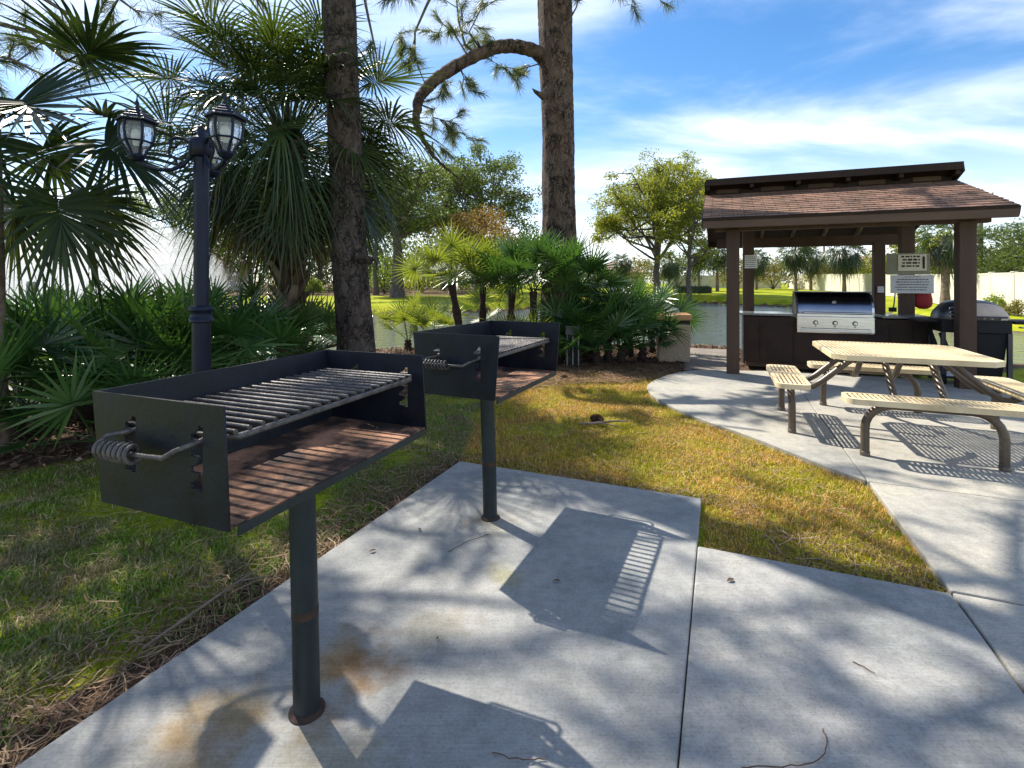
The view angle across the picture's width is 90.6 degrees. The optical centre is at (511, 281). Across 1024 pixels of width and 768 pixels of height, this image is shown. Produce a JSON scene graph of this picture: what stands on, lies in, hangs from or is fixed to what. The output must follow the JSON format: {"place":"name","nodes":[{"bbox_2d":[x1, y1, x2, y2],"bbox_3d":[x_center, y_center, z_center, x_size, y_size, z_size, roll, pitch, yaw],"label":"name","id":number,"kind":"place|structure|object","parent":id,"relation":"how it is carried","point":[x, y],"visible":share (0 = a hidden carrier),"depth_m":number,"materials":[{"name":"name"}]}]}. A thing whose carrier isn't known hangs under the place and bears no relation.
{"place":"outdoors","nodes":[
{"label":"outdoors","id":0,"kind":"place"},
{"bbox_2d":[0,283,1023,767],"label":"ground","id":1,"kind":"structure","parent":0,"point":[772,297],"depth_m":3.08,"materials":[{"name":"green plant"}]},
{"bbox_2d":[6,279,97,399],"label":"saw palmetto","id":2,"kind":"object","parent":1,"relation":"on","point":[22,296],"visible":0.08,"depth_m":6.19,"materials":[{"name":"green plant"}]},
{"bbox_2d":[0,291,140,448],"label":"saw palmetto","id":3,"kind":"object","parent":1,"relation":"on","point":[11,355],"visible":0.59,"depth_m":4.50,"materials":[{"name":"green plant"}]},
{"bbox_2d":[0,302,145,439],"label":"saw palmetto","id":4,"kind":"object","parent":1,"relation":"on","point":[34,384],"visible":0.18,"depth_m":4.49,"materials":[{"name":"green plant"}]},
{"bbox_2d":[0,279,146,429],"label":"saw palmetto","id":5,"kind":"object","parent":1,"relation":"on","point":[30,393],"visible":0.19,"depth_m":4.70,"materials":[{"name":"green plant"}]},
{"bbox_2d":[5,235,154,295],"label":"house","id":6,"kind":"structure","parent":1,"relation":"on","point":[13,284],"depth_m":42.68,"materials":[{"name":"paint"}]},
{"bbox_2d":[2,256,185,421],"bbox_3d":[-4.458,0.606,5.394,2.162,1.838,2.294,0,0,27],"label":"saw palmetto","id":7,"kind":"object","parent":1,"relation":"on","point":[86,412],"visible":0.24,"depth_m":4.97,"materials":[{"name":"green plant"}]},
{"bbox_2d":[0,347,189,454],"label":"saw palmetto","id":8,"kind":"object","parent":1,"relation":"on","point":[69,394],"visible":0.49,"depth_m":4.04,"materials":[{"name":"green plant"}]},
{"bbox_2d":[0,0,219,455],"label":"cabbage palm","id":9,"kind":"object","parent":1,"relation":"on","point":[52,232],"visible":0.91,"depth_m":4.28,"materials":[{"name":"green plant"}]},
{"bbox_2d":[0,0,233,102],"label":"pine tree","id":10,"kind":"object","parent":1,"relation":"on","point":[27,45],"visible":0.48,"depth_m":5.56,"materials":[{"name":"green plant"}]},
{"bbox_2d":[6,288,248,421],"bbox_3d":[-3.784,0.793,4.960,2.230,1.464,2.331,0,0,0],"label":"saw palmetto","id":11,"kind":"object","parent":1,"relation":"on","point":[150,342],"visible":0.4,"depth_m":4.89,"materials":[{"name":"green plant"}]},
{"bbox_2d":[8,273,253,422],"bbox_3d":[-3.924,0.716,5.431,2.390,1.668,2.564,0,0,0],"label":"saw palmetto","id":12,"kind":"object","parent":1,"relation":"on","point":[148,306],"visible":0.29,"depth_m":5.17,"materials":[{"name":"green plant"}]},
{"bbox_2d":[110,182,247,271],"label":"broadleaf tree","id":13,"kind":"object","parent":1,"relation":"on","point":[161,239],"visible":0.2,"depth_m":57.44,"materials":[{"name":"plant"}]},
{"bbox_2d":[55,271,303,385],"bbox_3d":[-3.487,0.697,5.238,2.259,1.657,1.919,0,0,31],"label":"saw palmetto","id":14,"kind":"object","parent":1,"relation":"on","point":[251,346],"visible":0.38,"depth_m":4.96,"materials":[{"name":"green plant"}]},
{"bbox_2d":[114,90,246,525],"bbox_3d":[-1.863,0.182,3.106,0.743,2.526,0.652,0,0,7],"label":"lamp post","id":15,"kind":"object","parent":1,"relation":"on","point":[214,147],"visible":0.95,"depth_m":3.00,"materials":[{"name":"black metal"}]},
{"bbox_2d":[121,249,247,289],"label":"house","id":16,"kind":"structure","parent":1,"relation":"on","point":[219,270],"depth_m":59.00,"materials":[{"name":"paint"}]},
{"bbox_2d":[103,275,279,378],"bbox_3d":[-3.478,0.713,6.005,2.183,1.624,2.457,0,0,0],"label":"saw palmetto","id":17,"kind":"object","parent":1,"relation":"on","point":[215,300],"visible":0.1,"depth_m":5.73,"materials":[{"name":"green plant"}]},
{"bbox_2d":[142,561,270,648],"bbox_3d":[-1.256,1.391,2.204,0.114,0.049,0.597,0,0,23],"label":"fallen twig","id":18,"kind":"object","parent":1,"relation":"on","point":[185,618],"visible":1,"depth_m":2.14,"materials":[{"name":"brown wood"}]},
{"bbox_2d":[132,260,330,369],"bbox_3d":[-3.922,0.577,6.914,2.767,1.856,2.545,0,0,0],"label":"saw palmetto","id":19,"kind":"object","parent":1,"relation":"on","point":[249,291],"visible":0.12,"depth_m":6.86,"materials":[{"name":"green plant"}]},
{"bbox_2d":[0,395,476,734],"bbox_3d":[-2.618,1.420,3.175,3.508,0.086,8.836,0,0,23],"label":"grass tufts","id":20,"kind":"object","parent":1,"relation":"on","point":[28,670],"visible":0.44,"depth_m":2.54,"materials":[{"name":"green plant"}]},
{"bbox_2d":[143,277,333,373],"bbox_3d":[-3.049,0.713,5.625,2.085,1.625,2.166,0,0,0],"label":"saw palmetto","id":21,"kind":"object","parent":1,"relation":"on","point":[229,326],"visible":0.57,"depth_m":5.45,"materials":[{"name":"green plant"}]},
{"bbox_2d":[172,213,326,285],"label":"broadleaf tree","id":22,"kind":"object","parent":1,"relation":"on","point":[187,259],"visible":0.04,"depth_m":58.75,"materials":[{"name":"green plant"}]},
{"bbox_2d":[69,0,459,357],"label":"cabbage palm","id":23,"kind":"object","parent":1,"relation":"on","point":[274,207],"visible":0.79,"depth_m":6.33,"materials":[{"name":"green plant"}]},
{"bbox_2d":[212,283,336,360],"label":"saw palmetto","id":24,"kind":"object","parent":1,"relation":"on","point":[306,313],"visible":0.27,"depth_m":6.43,"materials":[{"name":"green plant"}]},
{"bbox_2d":[189,0,432,394],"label":"pine tree","id":25,"kind":"object","parent":1,"relation":"on","point":[351,259],"visible":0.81,"depth_m":6.22,"materials":[{"name":"brown plant"}]},
{"bbox_2d":[255,290,378,359],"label":"saw palmetto","id":26,"kind":"object","parent":1,"relation":"on","point":[329,314],"visible":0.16,"depth_m":7.61,"materials":[{"name":"green plant"}]},
{"bbox_2d":[15,461,700,767],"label":"grill pad","id":27,"kind":"object","parent":1,"relation":"on","point":[582,662],"visible":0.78,"depth_m":1.91,"materials":[{"name":"grey concrete"}]},
{"bbox_2d":[91,349,426,725],"bbox_3d":[-0.760,0.878,1.755,0.521,1.146,1.096,0,0,21],"label":"park grill","id":28,"kind":"object","parent":27,"relation":"on","point":[243,448],"visible":0.98,"depth_m":1.62,"materials":[{"name":"green paint"}]},
{"bbox_2d":[413,320,559,521],"bbox_3d":[-0.109,0.865,3.110,0.530,1.173,1.095,0,0,25],"label":"park grill","id":29,"kind":"object","parent":27,"relation":"on","point":[488,363],"visible":1,"depth_m":2.97,"materials":[{"name":"green paint"}]},
{"bbox_2d":[0,344,744,475],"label":"pine straw","id":30,"kind":"object","parent":1,"relation":"on","point":[616,366],"visible":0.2,"depth_m":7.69,"materials":[{"name":"brown plant"}]},
{"bbox_2d":[369,254,392,293],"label":"shrub","id":31,"kind":"object","parent":1,"relation":"on","point":[386,276],"visible":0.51,"depth_m":46.72,"materials":[{"name":"green plant"}]},
{"bbox_2d":[366,176,416,294],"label":"broadleaf tree","id":32,"kind":"object","parent":1,"relation":"on","point":[375,288],"visible":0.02,"depth_m":43.83,"materials":[{"name":"green plant"}]},
{"bbox_2d":[372,288,442,350],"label":"saw palmetto","id":33,"kind":"object","parent":1,"relation":"on","point":[403,313],"visible":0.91,"depth_m":10.38,"materials":[{"name":"green plant"}]},
{"bbox_2d":[364,142,466,297],"bbox_3d":[-9.563,-4.685,39.898,12.282,12.039,11.398,0,0,0],"label":"broadleaf tree","id":34,"kind":"object","parent":1,"relation":"on","point":[427,218],"visible":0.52,"depth_m":38.69,"materials":[{"name":"green plant"}]},
{"bbox_2d":[404,267,441,292],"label":"shrub","id":35,"kind":"object","parent":1,"relation":"on","point":[419,285],"visible":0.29,"depth_m":49.67,"materials":[{"name":"green plant"}]},
{"bbox_2d":[403,295,465,339],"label":"saw palmetto","id":36,"kind":"object","parent":1,"relation":"on","point":[447,318],"visible":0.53,"depth_m":11.04,"materials":[{"name":"green plant"}]},
{"bbox_2d":[404,160,479,290],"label":"broadleaf tree","id":37,"kind":"object","parent":1,"relation":"on","point":[444,208],"visible":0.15,"depth_m":53.72,"materials":[{"name":"green plant"}]},
{"bbox_2d":[387,220,506,325],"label":"saw palmetto","id":38,"kind":"object","parent":1,"relation":"on","point":[444,256],"visible":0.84,"depth_m":9.37,"materials":[{"name":"green plant"}]},
{"bbox_2d":[0,371,944,767],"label":"pine straw","id":39,"kind":"object","parent":1,"relation":"on","point":[38,707],"visible":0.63,"depth_m":2.63,"materials":[{"name":"brown plant"}]},
{"bbox_2d":[429,230,516,321],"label":"saw palmetto","id":40,"kind":"object","parent":1,"relation":"on","point":[482,308],"visible":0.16,"depth_m":10.14,"materials":[{"name":"green plant"}]},
{"bbox_2d":[427,203,520,293],"bbox_3d":[-2.635,-2.594,39.789,7.453,7.890,8.185,0,0,11],"label":"broadleaf tree","id":41,"kind":"object","parent":1,"relation":"on","point":[467,222],"visible":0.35,"depth_m":38.74,"materials":[{"name":"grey plant"}]},
{"bbox_2d":[424,141,541,238],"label":"broadleaf tree","id":42,"kind":"object","parent":1,"relation":"on","point":[475,187],"visible":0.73,"depth_m":49.60,"materials":[{"name":"green plant"}]},
{"bbox_2d":[450,280,529,322],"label":"saw palmetto","id":43,"kind":"object","parent":1,"relation":"on","point":[476,299],"visible":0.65,"depth_m":10.98,"materials":[{"name":"green plant"}]},
{"bbox_2d":[445,224,552,334],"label":"saw palmetto","id":44,"kind":"object","parent":1,"relation":"on","point":[511,303],"visible":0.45,"depth_m":9.33,"materials":[{"name":"green plant"}]},
{"bbox_2d":[488,302,565,349],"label":"saw palmetto","id":45,"kind":"object","parent":1,"relation":"on","point":[532,319],"visible":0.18,"depth_m":8.51,"materials":[{"name":"green plant"}]},
{"bbox_2d":[392,0,678,356],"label":"pine tree","id":46,"kind":"object","parent":1,"relation":"on","point":[551,54],"visible":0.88,"depth_m":9.68,"materials":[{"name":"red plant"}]},
{"bbox_2d":[470,225,607,321],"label":"saw palmetto","id":47,"kind":"object","parent":1,"relation":"on","point":[493,277],"visible":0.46,"depth_m":9.06,"materials":[{"name":"green plant"}]},
{"bbox_2d":[114,207,1005,290],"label":"wood","id":48,"kind":"object","parent":1,"relation":"on","point":[410,246],"visible":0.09,"depth_m":67.90,"materials":[{"name":"green plant"}]},
{"bbox_2d":[487,227,642,361],"bbox_3d":[0.834,0.258,9.152,2.567,2.552,2.289,0,0,-24],"label":"saw palmetto","id":49,"kind":"object","parent":1,"relation":"on","point":[565,256],"visible":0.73,"depth_m":8.95,"materials":[{"name":"green plant"}]},
{"bbox_2d":[526,288,615,362],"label":"saw palmetto","id":50,"kind":"object","parent":1,"relation":"on","point":[554,311],"visible":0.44,"depth_m":8.85,"materials":[{"name":"green plant"}]},
{"bbox_2d":[564,325,580,366],"bbox_3d":[1.020,1.088,8.600,0.260,0.690,0.260,0,0,0],"label":"electrical box","id":51,"kind":"object","parent":1,"relation":"on","point":[568,332],"visible":0.63,"depth_m":8.51,"materials":[{"name":"metal"}]},
{"bbox_2d":[525,242,636,360],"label":"saw palmetto","id":52,"kind":"object","parent":1,"relation":"on","point":[562,280],"visible":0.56,"depth_m":8.95,"materials":[{"name":"green plant"}]},
{"bbox_2d":[537,271,635,356],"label":"saw palmetto","id":53,"kind":"object","parent":1,"relation":"on","point":[581,289],"visible":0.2,"depth_m":9.49,"materials":[{"name":"green plant"}]},
{"bbox_2d":[556,315,620,364],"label":"saw palmetto","id":54,"kind":"object","parent":1,"relation":"on","point":[585,335],"visible":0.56,"depth_m":8.39,"materials":[{"name":"green plant"}]},
{"bbox_2d":[548,293,651,365],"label":"saw palmetto","id":55,"kind":"object","parent":1,"relation":"on","point":[621,334],"visible":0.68,"depth_m":8.58,"materials":[{"name":"green plant"}]},
{"bbox_2d":[566,280,664,362],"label":"saw palmetto","id":56,"kind":"object","parent":1,"relation":"on","point":[607,356],"visible":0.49,"depth_m":8.82,"materials":[{"name":"green plant"}]},
{"bbox_2d":[610,252,633,281],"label":"cabbage palm","id":57,"kind":"object","parent":1,"relation":"on","point":[624,265],"visible":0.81,"depth_m":71.53,"materials":[{"name":"green plant"}]},
{"bbox_2d":[582,291,673,363],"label":"saw palmetto","id":58,"kind":"object","parent":1,"relation":"on","point":[621,354],"visible":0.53,"depth_m":8.66,"materials":[{"name":"green plant"}]},
{"bbox_2d":[615,250,660,286],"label":"shrub","id":59,"kind":"object","parent":1,"relation":"on","point":[639,264],"visible":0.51,"depth_m":73.09,"materials":[{"name":"green plant"}]},
{"bbox_2d":[593,291,684,361],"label":"saw palmetto","id":60,"kind":"object","parent":1,"relation":"on","point":[642,354],"visible":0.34,"depth_m":8.93,"materials":[{"name":"green plant"}]},
{"bbox_2d":[588,267,692,357],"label":"saw palmetto","id":61,"kind":"object","parent":1,"relation":"on","point":[639,291],"visible":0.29,"depth_m":9.36,"materials":[{"name":"green plant"}]},
{"bbox_2d":[585,148,714,292],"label":"broadleaf tree","id":62,"kind":"object","parent":1,"relation":"on","point":[655,188],"visible":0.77,"depth_m":45.02,"materials":[{"name":"green plant"}]},
{"bbox_2d":[653,251,684,287],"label":"cabbage palm","id":63,"kind":"object","parent":1,"relation":"on","point":[670,272],"visible":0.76,"depth_m":65.52,"materials":[{"name":"green plant"}]},
{"bbox_2d":[656,312,691,362],"bbox_3d":[2.930,1.009,9.250,0.610,0.860,0.610,0,0,11],"label":"waste bin","id":64,"kind":"object","parent":1,"relation":"on","point":[680,352],"visible":0.6,"depth_m":8.97,"materials":[{"name":"beige"}]},
{"bbox_2d":[642,280,708,354],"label":"saw palmetto","id":65,"kind":"object","parent":1,"relation":"on","point":[680,306],"visible":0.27,"depth_m":9.92,"materials":[{"name":"green plant"}]},
{"bbox_2d":[659,254,703,286],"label":"shrub","id":66,"kind":"object","parent":1,"relation":"on","point":[682,272],"visible":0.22,"depth_m":75.25,"materials":[{"name":"green plant"}]},
{"bbox_2d":[650,170,725,303],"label":"broadleaf tree","id":67,"kind":"object","parent":1,"relation":"on","point":[669,231],"visible":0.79,"depth_m":42.08,"materials":[{"name":"green plant"}]},
{"bbox_2d":[673,285,712,292],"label":"hedge","id":68,"kind":"object","parent":1,"relation":"on","point":[702,289],"visible":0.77,"depth_m":48.55,"materials":[{"name":"green plant"}]},
{"bbox_2d":[681,239,711,286],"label":"cabbage palm","id":69,"kind":"object","parent":1,"relation":"on","point":[699,277],"visible":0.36,"depth_m":55.77,"materials":[{"name":"green plant"}]},
{"bbox_2d":[458,371,947,592],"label":"grass","id":70,"kind":"structure","parent":1,"relation":"on","point":[720,440],"depth_m":3.91,"materials":[{"name":"green plant"}]},
{"bbox_2d":[695,244,725,290],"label":"cabbage palm","id":71,"kind":"object","parent":1,"relation":"on","point":[721,263],"visible":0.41,"depth_m":53.61,"materials":[{"name":"green plant"}]},
{"bbox_2d":[671,275,781,288],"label":"vinyl fence","id":72,"kind":"object","parent":1,"relation":"on","point":[705,280],"visible":0.21,"depth_m":75.25,"materials":[{"name":"white plastic"}]},
{"bbox_2d":[740,248,773,289],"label":"cabbage palm","id":73,"kind":"object","parent":1,"relation":"on","point":[759,270],"visible":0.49,"depth_m":61.32,"materials":[{"name":"green plant"}]},
{"bbox_2d":[754,255,800,288],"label":"shrub","id":74,"kind":"object","parent":1,"relation":"on","point":[775,271],"visible":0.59,"depth_m":65.08,"materials":[{"name":"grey plant"}]},
{"bbox_2d":[774,247,818,290],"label":"cabbage palm","id":75,"kind":"object","parent":1,"relation":"on","point":[794,263],"visible":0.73,"depth_m":49.73,"materials":[{"name":"green plant"}]},
{"bbox_2d":[797,247,828,289],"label":"cabbage palm","id":76,"kind":"object","parent":1,"relation":"on","point":[813,270],"visible":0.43,"depth_m":57.58,"materials":[{"name":"green plant"}]},
{"bbox_2d":[740,311,929,375],"bbox_3d":[5.085,0.955,8.191,2.580,0.880,0.690,0,0,22],"label":"grill counter","id":77,"kind":"object","parent":1,"relation":"on","point":[773,337],"visible":0.64,"depth_m":8.09,"materials":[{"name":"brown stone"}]},
{"bbox_2d":[792,291,874,334],"bbox_3d":[5.081,0.479,8.063,1.040,0.641,0.680,0,0,22],"label":"built in grill","id":78,"kind":"object","parent":77,"relation":"in","point":[846,312],"visible":0.98,"depth_m":7.85,"materials":[{"name":"silver metal"}]},
{"bbox_2d":[818,246,870,290],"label":"cabbage palm","id":79,"kind":"object","parent":1,"relation":"on","point":[849,264],"visible":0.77,"depth_m":45.44,"materials":[{"name":"green plant"}]},
{"bbox_2d":[679,547,1023,767],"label":"side walk","id":80,"kind":"structure","parent":1,"relation":"on","point":[776,676],"depth_m":1.79,"materials":[{"name":"grey concrete"}]},
{"bbox_2d":[742,729,827,767],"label":"twig","id":81,"kind":"object","parent":80,"relation":"on","point":[820,757],"visible":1,"depth_m":1.46,"materials":[{"name":"brown wood"}]},
{"bbox_2d":[701,161,1021,389],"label":"pavilion","id":82,"kind":"structure","parent":1,"relation":"on","point":[878,209],"depth_m":7.65,"materials":[{"name":"brown wood"}]},
{"bbox_2d":[745,255,756,267],"bbox_3d":[4.196,-0.350,8.893,0.200,0.230,0.010,0,0,22],"label":"notice sign","id":83,"kind":"object","parent":82,"relation":"attached to","point":[750,261],"visible":1,"depth_m":8.89,"materials":[{"name":"white paper"}]},
{"bbox_2d":[886,253,929,274],"bbox_3d":[6.268,-0.280,8.018,0.560,0.340,0.035,0,0,22],"label":"notice sign","id":84,"kind":"object","parent":82,"relation":"attached to","point":[907,263],"visible":1,"depth_m":8.01,"materials":[{"name":"beige"}]},
{"bbox_2d":[890,275,933,292],"bbox_3d":[6.317,0.040,8.005,0.560,0.290,0.023,0,0,22],"label":"notice sign","id":85,"kind":"object","parent":82,"relation":"attached to","point":[911,283],"visible":1,"depth_m":8.00,"materials":[{"name":"metal"}]},
{"bbox_2d":[915,293,932,308],"bbox_3d":[6.529,0.174,8.056,0.244,0.522,0.133,0,0,22],"label":"cloth bag","id":86,"kind":"object","parent":82,"relation":"hanging from","point":[923,300],"visible":0.56,"depth_m":8.00,"materials":[{"name":"red fabric"}]},
{"bbox_2d":[856,248,890,273],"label":"broadleaf tree","id":87,"kind":"object","parent":1,"relation":"on","point":[868,267],"visible":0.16,"depth_m":53.87,"materials":[{"name":"green plant"}]},
{"bbox_2d":[788,271,1023,314],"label":"vinyl fence","id":88,"kind":"object","parent":1,"relation":"on","point":[1009,286],"visible":0.3,"depth_m":28.43,"materials":[{"name":"white plastic"}]},
{"bbox_2d":[887,229,953,273],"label":"broadleaf tree","id":89,"kind":"object","parent":1,"relation":"on","point":[894,248],"visible":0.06,"depth_m":43.48,"materials":[{"name":"green plant"}]},
{"bbox_2d":[869,482,1023,605],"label":"walk","id":90,"kind":"structure","parent":1,"relation":"on","point":[969,545],"depth_m":2.78,"materials":[{"name":"concrete"}]},
{"bbox_2d":[915,224,987,303],"bbox_3d":[22.970,-1.078,26.971,3.582,5.234,3.728,0,0,0],"label":"cabbage palm","id":91,"kind":"object","parent":1,"relation":"on","point":[942,256],"visible":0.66,"depth_m":26.85,"materials":[{"name":"green plant"}]},
{"bbox_2d":[930,212,1023,273],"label":"broadleaf tree","id":92,"kind":"object","parent":1,"relation":"on","point":[988,236],"visible":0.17,"depth_m":31.14,"materials":[{"name":"green plant"}]},
{"bbox_2d":[953,593,1023,693],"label":"walk","id":93,"kind":"structure","parent":1,"relation":"on","point":[998,626],"depth_m":2.05,"materials":[{"name":"concrete"}]},
{"bbox_2d":[982,291,1005,307],"bbox_3d":[21.526,0.974,22.631,1.173,1.102,1.136,0,0,-36],"label":"shrub","id":94,"kind":"object","parent":1,"relation":"on","point":[996,300],"visible":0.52,"depth_m":22.51,"materials":[{"name":"green plant"}]},
{"bbox_2d":[977,219,1023,272],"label":"broadleaf tree","id":95,"kind":"object","parent":1,"relation":"on","point":[1004,264],"visible":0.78,"depth_m":27.56,"materials":[{"name":"green plant"}]},
{"bbox_2d":[1004,299,1023,316],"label":"shrub","id":96,"kind":"object","parent":1,"relation":"on","point":[1016,308],"visible":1,"depth_m":20.77,"materials":[{"name":"grey plant"}]},
{"bbox_2d":[0,0,1023,282],"label":"sky","id":97,"kind":"structure","parent":0,"point":[750,87],"materials":[{"name":"blue"}]},
{"bbox_2d":[212,303,1023,363],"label":"lake water","id":98,"kind":"structure","parent":0,"point":[714,333],"depth_m":18.78,"materials":[{"name":"grey liquid"}]},
{"bbox_2d":[7,219,266,307],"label":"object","id":99,"kind":"object","parent":98,"relation":"on","point":[125,270],"visible":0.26,"depth_m":25.97,"materials":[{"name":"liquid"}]},
{"bbox_2d":[684,348,725,370],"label":"path","id":100,"kind":"structure","parent":0,"point":[706,359],"depth_m":9.24,"materials":[{"name":"grey concrete"}]},
{"bbox_2d":[647,370,865,484],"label":"patio","id":101,"kind":"structure","parent":0,"point":[743,403],"depth_m":5.45,"materials":[{"name":"concrete"}]},
{"bbox_2d":[788,372,1023,500],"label":"patio","id":102,"kind":"structure","parent":0,"point":[946,452],"depth_m":4.44,"materials":[{"name":"concrete"}]},
{"bbox_2d":[766,340,1023,471],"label":"picnic table","id":103,"kind":"object","parent":102,"relation":"on","point":[952,360],"visible":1,"depth_m":4.38,"materials":[{"name":"beige plastic"}]},
{"bbox_2d":[909,300,1023,383],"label":"cart grill","id":104,"kind":"object","parent":102,"relation":"on","point":[995,322],"visible":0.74,"depth_m":6.75,"materials":[{"name":"metal"}]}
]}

